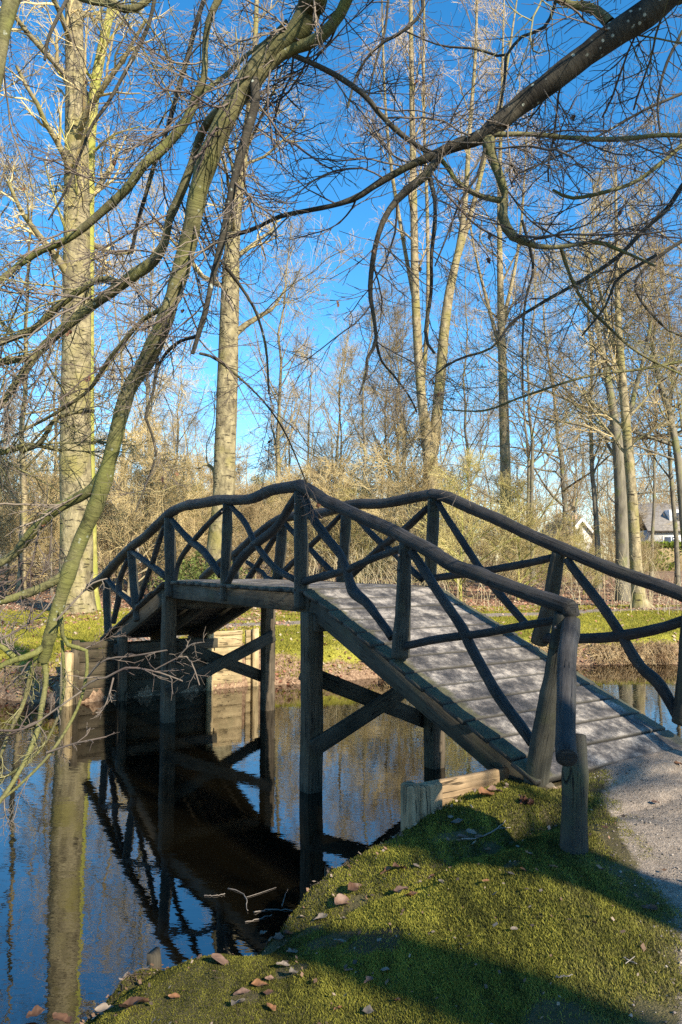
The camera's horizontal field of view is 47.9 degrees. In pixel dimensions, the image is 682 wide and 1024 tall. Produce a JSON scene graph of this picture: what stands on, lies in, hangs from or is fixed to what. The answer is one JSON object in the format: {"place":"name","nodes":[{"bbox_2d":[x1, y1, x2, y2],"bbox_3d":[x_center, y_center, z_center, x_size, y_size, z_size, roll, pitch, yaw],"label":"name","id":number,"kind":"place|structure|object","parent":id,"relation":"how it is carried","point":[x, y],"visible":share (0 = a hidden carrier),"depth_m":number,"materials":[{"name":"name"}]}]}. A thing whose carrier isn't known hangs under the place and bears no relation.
{"place":"outdoors","nodes":[
{"label":"outdoors","id":0,"kind":"place"},
{"bbox_2d":[0,664,681,1023],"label":"water","id":1,"kind":"structure","parent":0,"point":[144,831],"depth_m":6.46,"materials":[{"name":"blue liquid"}]},
{"bbox_2d":[59,652,73,705],"bbox_3d":[-4.189,2.746,11.711,0.179,1.201,0.133,-1,-4,17],"label":"mooring post","id":2,"kind":"object","parent":1,"relation":"in","point":[69,661],"visible":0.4,"depth_m":11.67,"materials":[{"name":"brown wood"}]},
{"bbox_2d":[0,561,681,1023],"bbox_3d":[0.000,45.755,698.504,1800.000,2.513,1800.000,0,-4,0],"label":"ground","id":3,"kind":"structure","parent":0,"point":[658,765],"depth_m":4.08,"materials":[{"name":"plant"}]},
{"bbox_2d":[0,473,57,589],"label":"shrub","id":4,"kind":"object","parent":3,"relation":"on","point":[6,587],"visible":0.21,"depth_m":35.69,"materials":[{"name":"brown plant"}]},
{"bbox_2d":[0,452,59,583],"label":"shrub","id":5,"kind":"object","parent":3,"relation":"on","point":[6,500],"visible":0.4,"depth_m":32.08,"materials":[{"name":"beige plant"}]},
{"bbox_2d":[0,0,64,263],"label":"bare tree","id":6,"kind":"object","parent":3,"relation":"on","point":[6,163],"visible":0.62,"depth_m":29.14,"materials":[{"name":"beige plant"}]},
{"bbox_2d":[0,465,105,594],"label":"shrub","id":7,"kind":"object","parent":3,"relation":"on","point":[56,486],"visible":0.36,"depth_m":31.42,"materials":[{"name":"brown plant"}]},
{"bbox_2d":[0,471,106,591],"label":"shrub","id":8,"kind":"object","parent":3,"relation":"on","point":[45,535],"visible":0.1,"depth_m":33.64,"materials":[{"name":"brown plant"}]},
{"bbox_2d":[0,435,112,592],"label":"shrub","id":9,"kind":"object","parent":3,"relation":"on","point":[36,466],"visible":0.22,"depth_m":34.31,"materials":[{"name":"brown plant"}]},
{"bbox_2d":[0,253,137,578],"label":"bare tree","id":10,"kind":"object","parent":3,"relation":"on","point":[55,425],"visible":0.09,"depth_m":46.26,"materials":[{"name":"brown plant"}]},
{"bbox_2d":[0,0,156,610],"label":"old tree","id":11,"kind":"object","parent":3,"relation":"on","point":[97,62],"visible":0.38,"depth_m":23.41,"materials":[{"name":"brown plant"}]},
{"bbox_2d":[0,139,187,591],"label":"bare tree","id":12,"kind":"object","parent":3,"relation":"on","point":[24,467],"visible":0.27,"depth_m":30.41,"materials":[{"name":"beige plant"}]},
{"bbox_2d":[41,453,152,588],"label":"shrub","id":13,"kind":"object","parent":3,"relation":"on","point":[109,508],"visible":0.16,"depth_m":35.70,"materials":[{"name":"beige plant"}]},
{"bbox_2d":[0,0,198,613],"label":"old tree","id":14,"kind":"object","parent":3,"relation":"on","point":[85,601],"visible":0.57,"depth_m":22.43,"materials":[{"name":"brown plant"}]},
{"bbox_2d":[95,460,153,580],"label":"shrub","id":15,"kind":"object","parent":3,"relation":"on","point":[113,486],"visible":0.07,"depth_m":37.51,"materials":[{"name":"beige plant"}]},
{"bbox_2d":[54,415,212,595],"bbox_3d":[-7.540,0.017,30.119,5.814,7.264,5.582,-2,-4,27],"label":"shrub","id":16,"kind":"object","parent":3,"relation":"on","point":[121,501],"visible":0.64,"depth_m":29.51,"materials":[{"name":"beige plant"}]},
{"bbox_2d":[119,996,148,1007],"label":"fallen leaf","id":17,"kind":"object","parent":3,"relation":"on","point":[130,1002],"visible":1,"depth_m":3.22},
{"bbox_2d":[99,463,193,588],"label":"shrub","id":18,"kind":"object","parent":3,"relation":"on","point":[119,543],"visible":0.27,"depth_m":32.09,"materials":[{"name":"beige plant"}]},
{"bbox_2d":[94,236,200,570],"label":"bare tree","id":19,"kind":"object","parent":3,"relation":"on","point":[122,329],"visible":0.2,"depth_m":51.86,"materials":[{"name":"beige plant"}]},
{"bbox_2d":[99,439,200,591],"bbox_3d":[-7.845,0.245,33.092,5.382,7.004,5.607,-3,-5,41],"label":"shrub","id":20,"kind":"object","parent":3,"relation":"on","point":[151,585],"visible":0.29,"depth_m":32.84,"materials":[{"name":"beige plant"}]},
{"bbox_2d":[147,947,161,969],"bbox_3d":[-0.989,2.462,4.046,0.092,0.300,0.083,0,-4,0],"label":"stump","id":21,"kind":"object","parent":3,"relation":"on","point":[154,956],"visible":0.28,"depth_m":4.03,"materials":[{"name":"grey wood"}]},
{"bbox_2d":[94,171,219,582],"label":"bare tree","id":22,"kind":"object","parent":3,"relation":"on","point":[166,383],"visible":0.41,"depth_m":40.45,"materials":[{"name":"brown plant"}]},
{"bbox_2d":[71,628,258,704],"bbox_3d":[-2.825,2.709,12.714,3.215,1.400,0.144,2,-4,-33],"label":"timber bulkhead","id":23,"kind":"object","parent":3,"relation":"on","point":[228,640],"visible":0.29,"depth_m":12.51,"materials":[{"name":"brown wood"}]},
{"bbox_2d":[98,454,245,579],"bbox_3d":[-8.507,0.428,37.045,6.598,7.132,6.457,-2,-4,24],"label":"shrub","id":24,"kind":"object","parent":3,"relation":"on","point":[192,551],"visible":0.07,"depth_m":36.27,"materials":[{"name":"brown plant"}]},
{"bbox_2d":[111,466,237,586],"bbox_3d":[-8.028,0.793,36.741,5.751,6.344,4.902,3,-5,-44],"label":"shrub","id":25,"kind":"object","parent":3,"relation":"on","point":[173,505],"visible":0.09,"depth_m":36.67,"materials":[{"name":"brown plant"}]},
{"bbox_2d":[123,481,240,583],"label":"shrub","id":26,"kind":"object","parent":3,"relation":"on","point":[198,489],"visible":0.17,"depth_m":35.55,"materials":[{"name":"brown plant"}]},
{"bbox_2d":[128,340,250,535],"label":"bare tree","id":27,"kind":"object","parent":3,"relation":"on","point":[185,395],"visible":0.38,"depth_m":57.90,"materials":[{"name":"beige plant"}]},
{"bbox_2d":[167,383,213,494],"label":"bare tree","id":28,"kind":"object","parent":3,"relation":"on","point":[189,435],"visible":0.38,"depth_m":87.04,"materials":[{"name":"beige plant"}]},
{"bbox_2d":[0,0,387,845],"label":"beech tree","id":29,"kind":"object","parent":3,"relation":"on","point":[284,42],"visible":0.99,"depth_m":4.34,"materials":[{"name":"brown plant"}]},
{"bbox_2d":[147,551,254,590],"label":"evergreen bush","id":30,"kind":"object","parent":3,"relation":"on","point":[192,569],"visible":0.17,"depth_m":24.69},
{"bbox_2d":[138,442,264,586],"bbox_3d":[-6.752,0.394,37.216,6.672,7.361,5.687,4,-5,-45],"label":"shrub","id":31,"kind":"object","parent":3,"relation":"on","point":[198,458],"visible":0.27,"depth_m":36.73,"materials":[{"name":"brown plant"}]},
{"bbox_2d":[189,403,257,489],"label":"bare tree","id":32,"kind":"object","parent":3,"relation":"on","point":[210,443],"visible":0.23,"depth_m":88.24,"materials":[{"name":"brown plant"}]},
{"bbox_2d":[175,457,293,578],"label":"shrub","id":33,"kind":"object","parent":3,"relation":"on","point":[241,467],"visible":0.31,"depth_m":33.05,"materials":[{"name":"beige plant"}]},
{"bbox_2d":[84,832,399,1021],"bbox_3d":[-0.686,2.169,3.922,2.558,0.568,0.612,3,-5,-44],"label":"shore debris","id":34,"kind":"object","parent":3,"relation":"on","point":[345,863],"visible":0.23,"depth_m":3.91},
{"bbox_2d":[103,0,395,578],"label":"old tree","id":35,"kind":"object","parent":3,"relation":"on","point":[223,469],"visible":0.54,"depth_m":26.17,"materials":[{"name":"brown plant"}]},
{"bbox_2d":[200,475,318,578],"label":"shrub","id":36,"kind":"object","parent":3,"relation":"on","point":[254,511],"visible":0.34,"depth_m":31.63,"materials":[{"name":"beige plant"}]},
{"bbox_2d":[216,203,332,509],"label":"bare tree","id":37,"kind":"object","parent":3,"relation":"on","point":[279,428],"visible":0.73,"depth_m":45.71,"materials":[{"name":"beige plant"}]},
{"bbox_2d":[233,470,319,573],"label":"shrub","id":38,"kind":"object","parent":3,"relation":"on","point":[260,481],"visible":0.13,"depth_m":40.00,"materials":[{"name":"brown plant"}]},
{"bbox_2d":[243,386,346,571],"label":"bare tree","id":39,"kind":"object","parent":3,"relation":"on","point":[290,452],"visible":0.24,"depth_m":57.11,"materials":[{"name":"beige plant"}]},
{"bbox_2d":[253,460,350,574],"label":"shrub","id":40,"kind":"object","parent":3,"relation":"on","point":[290,476],"visible":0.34,"depth_m":36.59,"materials":[{"name":"beige plant"}]},
{"bbox_2d":[283,399,326,564],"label":"bare tree","id":41,"kind":"object","parent":3,"relation":"on","point":[314,413],"visible":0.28,"depth_m":89.36,"materials":[{"name":"beige plant"}]},
{"bbox_2d":[248,341,387,569],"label":"bare tree","id":42,"kind":"object","parent":3,"relation":"on","point":[310,382],"visible":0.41,"depth_m":56.72,"materials":[{"name":"beige plant"}]},
{"bbox_2d":[281,451,358,574],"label":"shrub","id":43,"kind":"object","parent":3,"relation":"on","point":[319,466],"visible":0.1,"depth_m":47.41,"materials":[{"name":"brown plant"}]},
{"bbox_2d":[285,463,369,580],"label":"shrub","id":44,"kind":"object","parent":3,"relation":"on","point":[326,519],"visible":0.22,"depth_m":35.18,"materials":[{"name":"beige plant"}]},
{"bbox_2d":[291,305,372,569],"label":"bare tree","id":45,"kind":"object","parent":3,"relation":"on","point":[356,401],"visible":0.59,"depth_m":67.06,"materials":[{"name":"beige plant"}]},
{"bbox_2d":[285,332,380,494],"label":"bare tree","id":46,"kind":"object","parent":3,"relation":"on","point":[341,444],"visible":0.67,"depth_m":54.99,"materials":[{"name":"brown plant"}]},
{"bbox_2d":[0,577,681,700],"bbox_3d":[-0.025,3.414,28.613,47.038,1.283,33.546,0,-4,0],"label":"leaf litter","id":47,"kind":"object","parent":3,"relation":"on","point":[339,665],"visible":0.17,"depth_m":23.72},
{"bbox_2d":[287,473,401,582],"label":"shrub","id":48,"kind":"object","parent":3,"relation":"on","point":[354,538],"visible":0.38,"depth_m":31.96,"materials":[{"name":"brown plant"}]},
{"bbox_2d":[302,456,393,581],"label":"shrub","id":49,"kind":"object","parent":3,"relation":"on","point":[340,479],"visible":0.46,"depth_m":33.21,"materials":[{"name":"beige plant"}]},
{"bbox_2d":[33,444,676,559],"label":"distant woodland","id":50,"kind":"object","parent":3,"relation":"on","point":[579,513],"visible":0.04,"depth_m":119.25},
{"bbox_2d":[313,383,419,575],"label":"bare tree","id":51,"kind":"object","parent":3,"relation":"on","point":[380,495],"visible":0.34,"depth_m":49.60,"materials":[{"name":"beige plant"}]},
{"bbox_2d":[263,286,488,522],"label":"bare tree","id":52,"kind":"object","parent":3,"relation":"on","point":[321,455],"visible":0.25,"depth_m":57.66,"materials":[{"name":"brown plant"}]},
{"bbox_2d":[76,781,679,1023],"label":"fallen leaves","id":53,"kind":"object","parent":3,"relation":"on","point":[354,961],"visible":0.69,"depth_m":3.55,"materials":[{"name":"brown plant"}]},
{"bbox_2d":[335,304,428,518],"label":"bare tree","id":54,"kind":"object","parent":3,"relation":"on","point":[388,343],"visible":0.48,"depth_m":50.24,"materials":[{"name":"beige plant"}]},
{"bbox_2d":[84,769,681,1023],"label":"moss","id":55,"kind":"object","parent":3,"relation":"on","point":[537,840],"visible":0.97,"depth_m":3.27,"materials":[{"name":"plant"}]},
{"bbox_2d":[348,382,417,570],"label":"bare tree","id":56,"kind":"object","parent":3,"relation":"on","point":[388,440],"visible":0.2,"depth_m":59.10,"materials":[{"name":"brown plant"}]},
{"bbox_2d":[86,479,681,854],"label":"footbridge","id":57,"kind":"object","parent":3,"relation":"on","point":[486,692],"visible":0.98,"depth_m":6.99,"materials":[{"name":"brown wood"}]},
{"bbox_2d":[316,229,451,578],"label":"bare tree","id":58,"kind":"object","parent":3,"relation":"on","point":[363,374],"visible":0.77,"depth_m":44.90,"materials":[{"name":"brown plant"}]},
{"bbox_2d":[111,0,681,521],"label":"beech tree","id":59,"kind":"object","parent":3,"relation":"on","point":[629,24],"visible":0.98,"depth_m":3.91,"materials":[{"name":"brown plant"}]},
{"bbox_2d":[351,473,441,583],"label":"shrub","id":60,"kind":"object","parent":3,"relation":"on","point":[395,491],"visible":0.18,"depth_m":35.85,"materials":[{"name":"brown plant"}]},
{"bbox_2d":[345,281,463,575],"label":"bare tree","id":61,"kind":"object","parent":3,"relation":"on","point":[389,338],"visible":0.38,"depth_m":50.53,"materials":[{"name":"brown plant"}]},
{"bbox_2d":[369,459,453,577],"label":"shrub","id":62,"kind":"object","parent":3,"relation":"on","point":[397,475],"visible":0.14,"depth_m":47.20,"materials":[{"name":"brown plant"}]},
{"bbox_2d":[329,408,497,595],"bbox_3d":[2.902,-0.223,29.731,6.114,7.913,7.173,-2,-4,26],"label":"shrub","id":63,"kind":"object","parent":3,"relation":"on","point":[419,486],"visible":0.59,"depth_m":29.45,"materials":[{"name":"brown plant"}]},
{"bbox_2d":[392,412,480,528],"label":"bare tree","id":64,"kind":"object","parent":3,"relation":"on","point":[447,420],"visible":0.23,"depth_m":65.57,"materials":[{"name":"beige plant"}]},
{"bbox_2d":[331,0,547,585],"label":"birch tree","id":65,"kind":"object","parent":3,"relation":"on","point":[444,329],"visible":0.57,"depth_m":30.96,"materials":[{"name":"beige plant"}]},
{"bbox_2d":[378,234,524,563],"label":"bare tree","id":66,"kind":"object","parent":3,"relation":"on","point":[480,432],"visible":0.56,"depth_m":47.38,"materials":[{"name":"brown plant"}]},
{"bbox_2d":[401,767,508,831],"bbox_3d":[0.794,2.101,4.977,1.027,0.836,0.148,3,-4,-35],"label":"timber edging","id":67,"kind":"object","parent":3,"relation":"on","point":[418,800],"visible":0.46,"depth_m":4.78,"materials":[{"name":"brown wood"}]},
{"bbox_2d":[412,491,502,594],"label":"shrub","id":68,"kind":"object","parent":3,"relation":"on","point":[479,549],"visible":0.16,"depth_m":32.19,"materials":[{"name":"beige plant"}]},
{"bbox_2d":[382,444,547,605],"bbox_3d":[4.168,0.511,27.232,5.428,5.996,5.546,0,-4,6],"label":"shrub","id":69,"kind":"object","parent":3,"relation":"on","point":[454,483],"visible":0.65,"depth_m":26.67,"materials":[{"name":"brown plant"}]},
{"bbox_2d":[444,398,499,563],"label":"bare tree","id":70,"kind":"object","parent":3,"relation":"on","point":[468,434],"visible":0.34,"depth_m":83.01,"materials":[{"name":"beige plant"}]},
{"bbox_2d":[444,417,540,564],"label":"bare tree","id":71,"kind":"object","parent":3,"relation":"on","point":[484,465],"visible":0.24,"depth_m":71.82,"materials":[{"name":"brown plant"}]},
{"bbox_2d":[309,538,680,613],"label":"pale shoots","id":72,"kind":"object","parent":3,"relation":"on","point":[579,588],"visible":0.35,"depth_m":25.04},
{"bbox_2d":[438,0,573,579],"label":"birch tree","id":73,"kind":"object","parent":3,"relation":"on","point":[504,440],"visible":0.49,"depth_m":40.78,"materials":[{"name":"beige plant"}]},
{"bbox_2d":[404,320,609,575],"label":"bare tree","id":74,"kind":"object","parent":3,"relation":"on","point":[528,467],"visible":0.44,"depth_m":49.35,"materials":[{"name":"brown plant"}]},
{"bbox_2d":[486,528,535,598],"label":"shrub","id":75,"kind":"object","parent":3,"relation":"on","point":[514,572],"visible":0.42,"depth_m":29.60,"materials":[{"name":"beige plant"}]},
{"bbox_2d":[378,638,678,676],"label":"dry grass","id":76,"kind":"structure","parent":3,"relation":"on","point":[610,654],"depth_m":16.41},
{"bbox_2d":[464,470,598,599],"bbox_3d":[6.483,0.898,28.894,4.962,5.365,4.856,1,-4,-19],"label":"shrub","id":77,"kind":"object","parent":3,"relation":"on","point":[517,492],"visible":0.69,"depth_m":28.86,"materials":[{"name":"brown plant"}]},
{"bbox_2d":[450,187,613,580],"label":"bare tree","id":78,"kind":"object","parent":3,"relation":"on","point":[532,475],"visible":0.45,"depth_m":43.52,"materials":[{"name":"brown plant"}]},
{"bbox_2d":[518,445,561,526],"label":"bare tree","id":79,"kind":"object","parent":3,"relation":"on","point":[546,513],"visible":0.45,"depth_m":106.36,"materials":[{"name":"brown plant"}]},
{"bbox_2d":[525,518,582,582],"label":"shrub","id":80,"kind":"object","parent":3,"relation":"on","point":[554,527],"visible":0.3,"depth_m":38.04,"materials":[{"name":"beige plant"}]},
{"bbox_2d":[447,68,681,496],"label":"bare tree","id":81,"kind":"object","parent":3,"relation":"on","point":[647,437],"visible":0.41,"depth_m":31.95,"materials":[{"name":"brown plant"}]},
{"bbox_2d":[449,243,679,572],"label":"bare tree","id":82,"kind":"object","parent":3,"relation":"on","point":[563,487],"visible":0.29,"depth_m":51.76,"materials":[{"name":"brown plant"}]},
{"bbox_2d":[537,530,593,592],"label":"shrub","id":83,"kind":"object","parent":3,"relation":"on","point":[563,580],"visible":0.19,"depth_m":32.79,"materials":[{"name":"beige plant"}]},
{"bbox_2d":[537,516,604,565],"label":"house","id":84,"kind":"structure","parent":3,"relation":"on","point":[587,528],"depth_m":87.64,"materials":[{"name":"paint"}]},
{"bbox_2d":[542,386,600,543],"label":"bare tree","id":85,"kind":"object","parent":3,"relation":"on","point":[571,494],"visible":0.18,"depth_m":74.44,"materials":[{"name":"beige plant"}]},
{"bbox_2d":[540,515,606,562],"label":"shrub","id":86,"kind":"object","parent":3,"relation":"on","point":[576,529],"visible":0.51,"depth_m":50.05,"materials":[{"name":"yellow plant"}]},
{"bbox_2d":[549,412,601,515],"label":"bare tree","id":87,"kind":"object","parent":3,"relation":"on","point":[569,468],"visible":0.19,"depth_m":86.28,"materials":[{"name":"beige plant"}]},
{"bbox_2d":[490,170,668,588],"bbox_3d":[11.469,-6.079,36.922,5.803,19.863,9.093,2,-3,-37],"label":"bare tree","id":88,"kind":"object","parent":3,"relation":"on","point":[595,507],"visible":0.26,"depth_m":36.03,"materials":[{"name":"brown plant"}]},
{"bbox_2d":[563,534,607,594],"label":"shrub","id":89,"kind":"object","parent":3,"relation":"on","point":[594,580],"visible":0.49,"depth_m":31.21,"materials":[{"name":"yellow plant"}]},
{"bbox_2d":[505,161,681,601],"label":"bare tree","id":90,"kind":"object","parent":3,"relation":"on","point":[621,524],"visible":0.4,"depth_m":28.26,"materials":[{"name":"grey plant"}]},
{"bbox_2d":[579,515,614,571],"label":"shrub","id":91,"kind":"object","parent":3,"relation":"on","point":[604,521],"visible":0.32,"depth_m":51.63,"materials":[{"name":"beige plant"}]},
{"bbox_2d":[582,525,614,584],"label":"shrub","id":92,"kind":"object","parent":3,"relation":"on","point":[604,533],"visible":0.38,"depth_m":39.10,"materials":[{"name":"beige plant"}]},
{"bbox_2d":[590,427,613,560],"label":"bare tree","id":93,"kind":"object","parent":3,"relation":"on","point":[608,512],"visible":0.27,"depth_m":69.77,"materials":[{"name":"brown plant"}]},
{"bbox_2d":[570,391,640,550],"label":"bare tree","id":94,"kind":"object","parent":3,"relation":"on","point":[597,487],"visible":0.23,"depth_m":59.84,"materials":[{"name":"brown plant"}]},
{"bbox_2d":[530,93,681,608],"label":"leaning tree","id":95,"kind":"object","parent":3,"relation":"on","point":[633,525],"visible":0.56,"depth_m":24.65,"materials":[{"name":"beige plant"}]},
{"bbox_2d":[545,325,680,534],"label":"bare tree","id":96,"kind":"object","parent":3,"relation":"on","point":[641,495],"visible":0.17,"depth_m":60.09,"materials":[{"name":"brown plant"}]},
{"bbox_2d":[549,275,681,546],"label":"leaning tree","id":97,"kind":"object","parent":3,"relation":"on","point":[676,453],"visible":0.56,"depth_m":29.11,"materials":[{"name":"brown plant"}]},
{"bbox_2d":[564,159,681,586],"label":"bare tree","id":98,"kind":"object","parent":3,"relation":"on","point":[677,573],"visible":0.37,"depth_m":33.00,"materials":[{"name":"brown plant"}]},
{"bbox_2d":[578,502,669,577],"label":"shrub","id":99,"kind":"object","parent":3,"relation":"on","point":[643,550],"visible":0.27,"depth_m":36.67,"materials":[{"name":"beige plant"}]},
{"bbox_2d":[590,756,681,1022],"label":"path grit","id":100,"kind":"object","parent":3,"relation":"on","point":[665,966],"visible":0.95,"depth_m":3.95,"materials":[{"name":"gravel"}]},
{"bbox_2d":[598,246,681,576],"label":"bare tree","id":101,"kind":"object","parent":3,"relation":"on","point":[654,500],"visible":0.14,"depth_m":47.70,"materials":[{"name":"brown plant"}]},
{"bbox_2d":[636,442,670,502],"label":"bare tree","id":102,"kind":"object","parent":3,"relation":"on","point":[651,468],"visible":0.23,"depth_m":95.78,"materials":[{"name":"brown plant"}]},
{"bbox_2d":[638,503,680,541],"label":"house","id":103,"kind":"structure","parent":3,"relation":"on","point":[661,529],"depth_m":75.28,"materials":[{"name":"paint"}]},
{"bbox_2d":[641,539,681,570],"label":"hedge","id":104,"kind":"object","parent":3,"relation":"on","point":[667,545],"visible":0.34,"depth_m":61.61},
{"bbox_2d":[0,604,681,690],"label":"meadow grass","id":105,"kind":"structure","parent":0,"point":[82,638],"depth_m":17.28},
{"bbox_2d":[0,0,681,560],"label":"sky","id":106,"kind":"structure","parent":0,"point":[356,220],"materials":[{"name":"blue"}]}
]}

